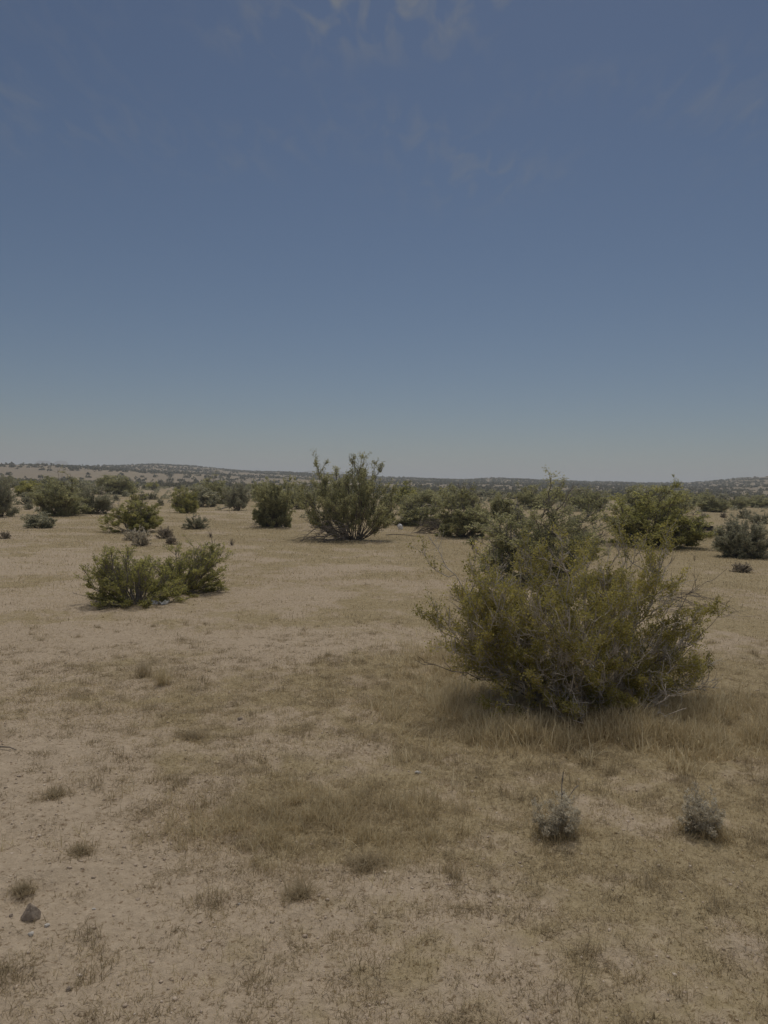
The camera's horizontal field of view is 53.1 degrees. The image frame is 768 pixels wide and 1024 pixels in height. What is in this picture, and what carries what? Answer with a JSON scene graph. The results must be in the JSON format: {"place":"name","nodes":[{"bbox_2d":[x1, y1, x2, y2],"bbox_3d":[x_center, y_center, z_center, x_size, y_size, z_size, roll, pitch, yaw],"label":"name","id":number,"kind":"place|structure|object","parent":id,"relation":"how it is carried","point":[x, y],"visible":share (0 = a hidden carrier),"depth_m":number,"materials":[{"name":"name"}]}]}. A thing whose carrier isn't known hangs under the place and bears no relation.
{"place":"outdoors","nodes":[
{"label":"outdoors","id":0,"kind":"place"},
{"bbox_2d":[34,460,68,464],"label":"hills","id":1,"kind":"structure","parent":0,"point":[56,462],"depth_m":2304.83,"materials":[{"name":"grey"}]},
{"bbox_2d":[304,471,347,474],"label":"hills","id":2,"kind":"structure","parent":0,"point":[340,472],"depth_m":2506.68,"materials":[{"name":"grey"}]},
{"bbox_2d":[0,465,767,1023],"bbox_3d":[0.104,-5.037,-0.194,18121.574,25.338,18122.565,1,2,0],"label":"ground","id":3,"kind":"structure","parent":0,"point":[64,879],"depth_m":3.52,"materials":[{"name":"soil"}]},
{"bbox_2d":[0,530,11,538],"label":"shrub","id":4,"kind":"object","parent":3,"relation":"on","point":[6,536],"visible":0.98,"depth_m":19.63,"materials":[{"name":"grey plant"}]},
{"bbox_2d":[2,475,18,485],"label":"creosote bush","id":5,"kind":"object","parent":3,"relation":"on","point":[11,480],"visible":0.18,"depth_m":105.25,"materials":[{"name":"green plant"}]},
{"bbox_2d":[0,474,21,516],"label":"creosote bush","id":6,"kind":"object","parent":3,"relation":"on","point":[6,500],"visible":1,"depth_m":29.59,"materials":[{"name":"green plant"}]},
{"bbox_2d":[9,478,20,487],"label":"shrub","id":7,"kind":"object","parent":3,"relation":"on","point":[17,484],"visible":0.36,"depth_m":101.10,"materials":[{"name":"green plant"}]},
{"bbox_2d":[2,876,41,899],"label":"grass tuft","id":8,"kind":"object","parent":3,"relation":"on","point":[26,891],"visible":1,"depth_m":2.96,"materials":[{"name":"plant"}]},
{"bbox_2d":[19,495,32,504],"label":"shrub","id":9,"kind":"object","parent":3,"relation":"on","point":[26,501],"visible":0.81,"depth_m":43.63,"materials":[{"name":"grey plant"}]},
{"bbox_2d":[23,502,33,509],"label":"shrub","id":10,"kind":"object","parent":3,"relation":"on","point":[28,505],"visible":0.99,"depth_m":35.93,"materials":[{"name":"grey plant"}]},
{"bbox_2d":[14,479,43,495],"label":"creosote bush","id":11,"kind":"object","parent":3,"relation":"on","point":[24,485],"visible":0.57,"depth_m":59.47,"materials":[{"name":"green plant"}]},
{"bbox_2d":[20,903,40,921],"bbox_3d":[-1.275,1.452,2.770,0.069,0.082,0.056,1,2,0],"label":"rock","id":12,"kind":"object","parent":3,"relation":"on","point":[31,912],"visible":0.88,"depth_m":2.76,"materials":[{"name":"grey stone"}]},
{"bbox_2d":[19,507,57,528],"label":"shrub","id":13,"kind":"object","parent":3,"relation":"on","point":[43,521],"visible":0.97,"depth_m":24.60,"materials":[{"name":"green plant"}]},
{"bbox_2d":[25,474,57,501],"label":"creosote bush","id":14,"kind":"object","parent":3,"relation":"on","point":[35,488],"visible":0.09,"depth_m":48.34,"materials":[{"name":"green plant"}]},
{"bbox_2d":[41,477,59,484],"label":"creosote bush","id":15,"kind":"object","parent":3,"relation":"on","point":[43,480],"visible":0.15,"depth_m":101.61,"materials":[{"name":"green plant"}]},
{"bbox_2d":[28,781,79,803],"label":"grass tuft","id":16,"kind":"object","parent":3,"relation":"on","point":[53,796],"visible":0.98,"depth_m":3.80,"materials":[{"name":"beige plant"}]},
{"bbox_2d":[27,464,93,515],"bbox_3d":[-13.444,-0.835,31.817,2.665,2.285,2.567,1,2,-7],"label":"creosote bush","id":17,"kind":"object","parent":3,"relation":"on","point":[62,500],"visible":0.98,"depth_m":31.35,"materials":[{"name":"green plant"}]},
{"bbox_2d":[49,478,91,501],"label":"creosote bush","id":18,"kind":"object","parent":3,"relation":"on","point":[78,485],"visible":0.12,"depth_m":45.71,"materials":[{"name":"green plant"}]},
{"bbox_2d":[59,836,100,858],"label":"grass tuft","id":19,"kind":"object","parent":3,"relation":"on","point":[85,853],"visible":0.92,"depth_m":3.26,"materials":[{"name":"plant"}]},
{"bbox_2d":[77,482,115,513],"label":"creosote bush","id":20,"kind":"object","parent":3,"relation":"on","point":[97,504],"visible":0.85,"depth_m":33.70,"materials":[{"name":"green plant"}]},
{"bbox_2d":[84,474,141,494],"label":"creosote bush","id":21,"kind":"object","parent":3,"relation":"on","point":[113,485],"visible":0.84,"depth_m":73.42,"materials":[{"name":"green plant"}]},
{"bbox_2d":[112,493,119,500],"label":"shrub","id":22,"kind":"object","parent":3,"relation":"on","point":[116,496],"visible":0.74,"depth_m":53.83,"materials":[{"name":"grey plant"}]},
{"bbox_2d":[121,490,129,496],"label":"shrub","id":23,"kind":"object","parent":3,"relation":"on","point":[124,494],"visible":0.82,"depth_m":67.47,"materials":[{"name":"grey plant"}]},
{"bbox_2d":[122,528,138,540],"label":"shrub","id":24,"kind":"object","parent":3,"relation":"on","point":[127,535],"visible":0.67,"depth_m":20.04,"materials":[{"name":"grey plant"}]},
{"bbox_2d":[97,494,163,532],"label":"creosote bush","id":25,"kind":"object","parent":3,"relation":"on","point":[138,517],"visible":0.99,"depth_m":23.09,"materials":[{"name":"green plant"}]},
{"bbox_2d":[72,543,191,609],"bbox_3d":[-3.302,0.796,9.982,1.406,0.806,1.354,3,3,44],"label":"creosote bush","id":26,"kind":"object","parent":3,"relation":"on","point":[109,577],"visible":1,"depth_m":9.79,"materials":[{"name":"green plant"}]},
{"bbox_2d":[129,492,140,503],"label":"shrub","id":27,"kind":"object","parent":3,"relation":"on","point":[136,497],"visible":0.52,"depth_m":47.06,"materials":[{"name":"green plant"}]},
{"bbox_2d":[130,526,152,545],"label":"shrub","id":28,"kind":"object","parent":3,"relation":"on","point":[138,541],"visible":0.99,"depth_m":18.11,"materials":[{"name":"grey plant"}]},
{"bbox_2d":[128,658,156,678],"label":"grass tuft","id":29,"kind":"object","parent":3,"relation":"on","point":[142,672],"visible":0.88,"depth_m":6.13,"materials":[{"name":"beige plant"}]},
{"bbox_2d":[138,491,147,499],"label":"shrub","id":30,"kind":"object","parent":3,"relation":"on","point":[141,495],"visible":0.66,"depth_m":56.38,"materials":[{"name":"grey plant"}]},
{"bbox_2d":[147,491,158,499],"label":"shrub","id":31,"kind":"object","parent":3,"relation":"on","point":[152,496],"visible":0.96,"depth_m":59.16,"materials":[{"name":"green plant"}]},
{"bbox_2d":[157,498,163,505],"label":"shrub","id":32,"kind":"object","parent":3,"relation":"on","point":[160,502],"visible":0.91,"depth_m":46.22,"materials":[{"name":"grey plant"}]},
{"bbox_2d":[151,600,169,604],"bbox_3d":[-2.911,1.166,10.006,0.233,0.058,0.152,1,2,0],"label":"crumpled sheet","id":33,"kind":"object","parent":3,"relation":"on","point":[164,602],"visible":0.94,"depth_m":9.96,"materials":[{"name":"white plastic"}]},
{"bbox_2d":[155,526,172,538],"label":"shrub","id":34,"kind":"object","parent":3,"relation":"on","point":[166,532],"visible":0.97,"depth_m":20.68,"materials":[{"name":"grey plant"}]},
{"bbox_2d":[152,660,175,685],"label":"grass tuft","id":35,"kind":"object","parent":3,"relation":"on","point":[162,678],"visible":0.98,"depth_m":5.89,"materials":[{"name":"plant"}]},
{"bbox_2d":[165,535,178,544],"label":"shrub","id":36,"kind":"object","parent":3,"relation":"on","point":[170,540],"visible":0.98,"depth_m":18.68,"materials":[{"name":"grey plant"}]},
{"bbox_2d":[134,534,235,596],"bbox_3d":[-2.918,0.750,11.124,1.474,0.903,1.326,1,2,0],"label":"creosote bush","id":37,"kind":"object","parent":3,"relation":"on","point":[202,563],"visible":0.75,"depth_m":10.99,"materials":[{"name":"green plant"}]},
{"bbox_2d":[170,486,200,512],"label":"creosote bush","id":38,"kind":"object","parent":3,"relation":"on","point":[191,505],"visible":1,"depth_m":36.65,"materials":[{"name":"green plant"}]},
{"bbox_2d":[167,725,212,742],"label":"grass tuft","id":39,"kind":"object","parent":3,"relation":"on","point":[193,734],"visible":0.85,"depth_m":4.73,"materials":[{"name":"plant"}]},
{"bbox_2d":[181,513,209,528],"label":"shrub","id":40,"kind":"object","parent":3,"relation":"on","point":[198,523],"visible":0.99,"depth_m":24.63,"materials":[{"name":"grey plant"}]},
{"bbox_2d":[173,483,220,506],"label":"creosote bush","id":41,"kind":"object","parent":3,"relation":"on","point":[205,496],"visible":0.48,"depth_m":45.92,"materials":[{"name":"green plant"}]},
{"bbox_2d":[184,472,234,503],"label":"creosote bush","id":42,"kind":"object","parent":3,"relation":"on","point":[215,486],"visible":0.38,"depth_m":51.68,"materials":[{"name":"green plant"}]},
{"bbox_2d":[221,482,251,510],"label":"creosote bush","id":43,"kind":"object","parent":3,"relation":"on","point":[237,498],"visible":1,"depth_m":40.99,"materials":[{"name":"green plant"}]},
{"bbox_2d":[251,477,282,500],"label":"creosote bush","id":44,"kind":"object","parent":3,"relation":"on","point":[254,492],"visible":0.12,"depth_m":59.24,"materials":[{"name":"green plant"}]},
{"bbox_2d":[251,475,296,527],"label":"creosote bush","id":45,"kind":"object","parent":3,"relation":"on","point":[273,506],"visible":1,"depth_m":26.03,"materials":[{"name":"green plant"}]},
{"bbox_2d":[262,871,329,908],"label":"grass tuft","id":46,"kind":"object","parent":3,"relation":"on","point":[302,890],"visible":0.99,"depth_m":2.96,"materials":[{"name":"plant"}]},
{"bbox_2d":[284,479,307,508],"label":"creosote bush","id":47,"kind":"object","parent":3,"relation":"on","point":[294,495],"visible":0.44,"depth_m":44.20,"materials":[{"name":"green plant"}]},
{"bbox_2d":[291,520,349,542],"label":"fallen branches","id":48,"kind":"object","parent":3,"relation":"on","point":[332,533],"visible":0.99,"depth_m":20.55,"materials":[{"name":"grey wood"}]},
{"bbox_2d":[293,448,406,539],"bbox_3d":[-0.951,-0.482,21.587,3.055,2.582,2.306,1,2,-15],"label":"creosote bush","id":49,"kind":"object","parent":3,"relation":"on","point":[341,501],"visible":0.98,"depth_m":21.31,"materials":[{"name":"green plant"}]},
{"bbox_2d":[338,843,395,882],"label":"grass tuft","id":50,"kind":"object","parent":3,"relation":"on","point":[376,862],"visible":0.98,"depth_m":3.20,"materials":[{"name":"beige plant"}]},
{"bbox_2d":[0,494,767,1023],"bbox_3d":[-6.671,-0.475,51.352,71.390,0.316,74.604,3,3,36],"label":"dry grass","id":51,"kind":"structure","parent":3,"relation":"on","point":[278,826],"depth_m":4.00,"materials":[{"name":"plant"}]},
{"bbox_2d":[0,461,767,500],"bbox_3d":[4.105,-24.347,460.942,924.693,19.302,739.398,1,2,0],"label":"bushes","id":52,"kind":"object","parent":3,"relation":"on","point":[697,485],"visible":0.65,"depth_m":397.51,"materials":[{"name":"green plant"}]},
{"bbox_2d":[0,480,767,523],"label":"scrub","id":53,"kind":"object","parent":3,"relation":"on","point":[304,515],"visible":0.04,"depth_m":66.93,"materials":[{"name":"green plant"}]},
{"bbox_2d":[0,644,767,1023],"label":"soil clods","id":54,"kind":"object","parent":3,"relation":"on","point":[280,880],"visible":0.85,"depth_m":3.24,"materials":[{"name":"brown soil"}]},
{"bbox_2d":[392,479,421,503],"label":"creosote bush","id":55,"kind":"object","parent":3,"relation":"on","point":[402,490],"visible":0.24,"depth_m":58.52,"materials":[{"name":"green plant"}]},
{"bbox_2d":[393,479,422,495],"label":"creosote bush","id":56,"kind":"object","parent":3,"relation":"on","point":[409,483],"visible":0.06,"depth_m":64.97,"materials":[{"name":"green plant"}]},
{"bbox_2d":[392,494,442,526],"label":"creosote bush","id":57,"kind":"object","parent":3,"relation":"on","point":[414,513],"visible":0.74,"depth_m":28.74,"materials":[{"name":"green plant"}]},
{"bbox_2d":[399,489,442,511],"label":"creosote bush","id":58,"kind":"object","parent":3,"relation":"on","point":[425,496],"visible":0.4,"depth_m":42.42,"materials":[{"name":"green plant"}]},
{"bbox_2d":[412,518,445,533],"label":"fallen branches","id":59,"kind":"object","parent":3,"relation":"on","point":[421,530],"visible":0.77,"depth_m":25.10,"materials":[{"name":"brown plant"}]},
{"bbox_2d":[427,485,458,507],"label":"creosote bush","id":60,"kind":"object","parent":3,"relation":"on","point":[441,497],"visible":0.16,"depth_m":54.14,"materials":[{"name":"green plant"}]},
{"bbox_2d":[441,481,480,509],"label":"creosote bush","id":61,"kind":"object","parent":3,"relation":"on","point":[474,498],"visible":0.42,"depth_m":50.32,"materials":[{"name":"green plant"}]},
{"bbox_2d":[434,482,491,536],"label":"creosote bush","id":62,"kind":"object","parent":3,"relation":"on","point":[457,521],"visible":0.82,"depth_m":23.46,"materials":[{"name":"green plant"}]},
{"bbox_2d":[477,487,492,496],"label":"creosote bush","id":63,"kind":"object","parent":3,"relation":"on","point":[482,493],"visible":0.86,"depth_m":103.83,"materials":[{"name":"green plant"}]},
{"bbox_2d":[487,494,496,502],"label":"shrub","id":64,"kind":"object","parent":3,"relation":"on","point":[491,497],"visible":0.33,"depth_m":73.14,"materials":[{"name":"green plant"}]},
{"bbox_2d":[483,491,522,521],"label":"creosote bush","id":65,"kind":"object","parent":3,"relation":"on","point":[498,503],"visible":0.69,"depth_m":33.31,"materials":[{"name":"green plant"}]},
{"bbox_2d":[291,622,767,796],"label":"tall grass","id":66,"kind":"structure","parent":3,"relation":"on","point":[637,725],"depth_m":4.96,"materials":[{"name":"plant"}]},
{"bbox_2d":[513,480,560,508],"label":"creosote bush","id":67,"kind":"object","parent":3,"relation":"on","point":[527,497],"visible":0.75,"depth_m":52.17,"materials":[{"name":"green plant"}]},
{"bbox_2d":[537,488,553,499],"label":"creosote bush","id":68,"kind":"object","parent":3,"relation":"on","point":[544,494],"visible":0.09,"depth_m":74.81,"materials":[{"name":"green plant"}]},
{"bbox_2d":[462,467,630,585],"bbox_3d":[2.680,0.238,12.903,2.599,2.038,2.312,2,2,30],"label":"creosote bush","id":69,"kind":"object","parent":3,"relation":"on","point":[504,545],"visible":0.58,"depth_m":12.60,"materials":[{"name":"green plant"}]},
{"bbox_2d":[531,771,581,837],"bbox_3d":[0.802,1.336,3.500,0.241,0.299,0.232,0,3,-37],"label":"grey shrub","id":70,"kind":"object","parent":3,"relation":"on","point":[554,820],"visible":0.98,"depth_m":3.48,"materials":[{"name":"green plant"}]},
{"bbox_2d":[549,485,567,501],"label":"creosote bush","id":71,"kind":"object","parent":3,"relation":"on","point":[560,494],"visible":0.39,"depth_m":82.10,"materials":[{"name":"green plant"}]},
{"bbox_2d":[408,511,733,731],"bbox_3d":[1.391,0.781,5.577,2.485,1.590,1.695,1,2,0],"label":"creosote bush","id":72,"kind":"object","parent":3,"relation":"on","point":[504,637],"visible":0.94,"depth_m":5.35,"materials":[{"name":"green plant"}]},
{"bbox_2d":[563,485,610,511],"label":"creosote bush","id":73,"kind":"object","parent":3,"relation":"on","point":[588,495],"visible":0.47,"depth_m":49.95,"materials":[{"name":"green plant"}]},
{"bbox_2d":[592,493,610,504],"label":"creosote bush","id":74,"kind":"object","parent":3,"relation":"on","point":[604,498],"visible":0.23,"depth_m":71.30,"materials":[{"name":"green plant"}]},
{"bbox_2d":[609,483,697,518],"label":"creosote bush","id":75,"kind":"object","parent":3,"relation":"on","point":[687,503],"visible":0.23,"depth_m":41.74,"materials":[{"name":"green plant"}]},
{"bbox_2d":[599,474,724,548],"bbox_3d":[7.622,0.006,21.608,3.588,2.146,3.423,1,2,0],"label":"creosote bush","id":76,"kind":"object","parent":3,"relation":"on","point":[687,534],"visible":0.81,"depth_m":21.16,"materials":[{"name":"green plant"}]},
{"bbox_2d":[676,781,726,837],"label":"grey shrub","id":77,"kind":"object","parent":3,"relation":"on","point":[706,817],"visible":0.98,"depth_m":3.52,"materials":[{"name":"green plant"}]},
{"bbox_2d":[690,489,712,505],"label":"creosote bush","id":78,"kind":"object","parent":3,"relation":"on","point":[705,496],"visible":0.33,"depth_m":74.29,"materials":[{"name":"green plant"}]},
{"bbox_2d":[696,525,713,530],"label":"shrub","id":79,"kind":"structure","parent":3,"relation":"on","point":[708,528],"depth_m":29.90,"materials":[{"name":"green plant"}]},
{"bbox_2d":[654,590,759,618],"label":"fallen branches","id":80,"kind":"object","parent":3,"relation":"on","point":[694,595],"visible":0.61,"depth_m":10.06,"materials":[{"name":"brown plant"}]},
{"bbox_2d":[695,492,732,511],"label":"creosote bush","id":81,"kind":"object","parent":3,"relation":"on","point":[706,505],"visible":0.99,"depth_m":57.05,"materials":[{"name":"green plant"}]},
{"bbox_2d":[719,512,726,517],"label":"shrub","id":82,"kind":"object","parent":3,"relation":"on","point":[722,515],"visible":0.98,"depth_m":44.66,"materials":[{"name":"green plant"}]},
{"bbox_2d":[716,492,731,501],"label":"creosote bush","id":83,"kind":"object","parent":3,"relation":"on","point":[725,498],"visible":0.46,"depth_m":98.97,"materials":[{"name":"green plant"}]},
{"bbox_2d":[729,496,748,508],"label":"creosote bush","id":84,"kind":"object","parent":3,"relation":"on","point":[740,503],"visible":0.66,"depth_m":67.43,"materials":[{"name":"green plant"}]},
{"bbox_2d":[711,512,767,558],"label":"rounded shrub","id":85,"kind":"object","parent":3,"relation":"on","point":[736,540],"visible":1,"depth_m":18.38,"materials":[{"name":"green plant"}]},
{"bbox_2d":[728,562,753,572],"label":"shrub","id":86,"kind":"object","parent":3,"relation":"on","point":[743,569],"visible":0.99,"depth_m":15.23,"materials":[{"name":"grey plant"}]},
{"bbox_2d":[736,507,752,518],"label":"shrub","id":87,"kind":"object","parent":3,"relation":"on","point":[748,513],"visible":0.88,"depth_m":44.23,"materials":[{"name":"green plant"}]},
{"bbox_2d":[739,493,767,507],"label":"creosote bush","id":88,"kind":"object","parent":3,"relation":"on","point":[757,501],"visible":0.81,"depth_m":75.42,"materials":[{"name":"green plant"}]},
{"bbox_2d":[747,512,767,523],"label":"shrub","id":89,"kind":"object","parent":3,"relation":"on","point":[756,518],"visible":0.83,"depth_m":38.38,"materials":[{"name":"green plant"}]},
{"bbox_2d":[0,0,767,482],"label":"sky","id":90,"kind":"structure","parent":0,"point":[451,239],"materials":[{"name":"blue"}]}
]}

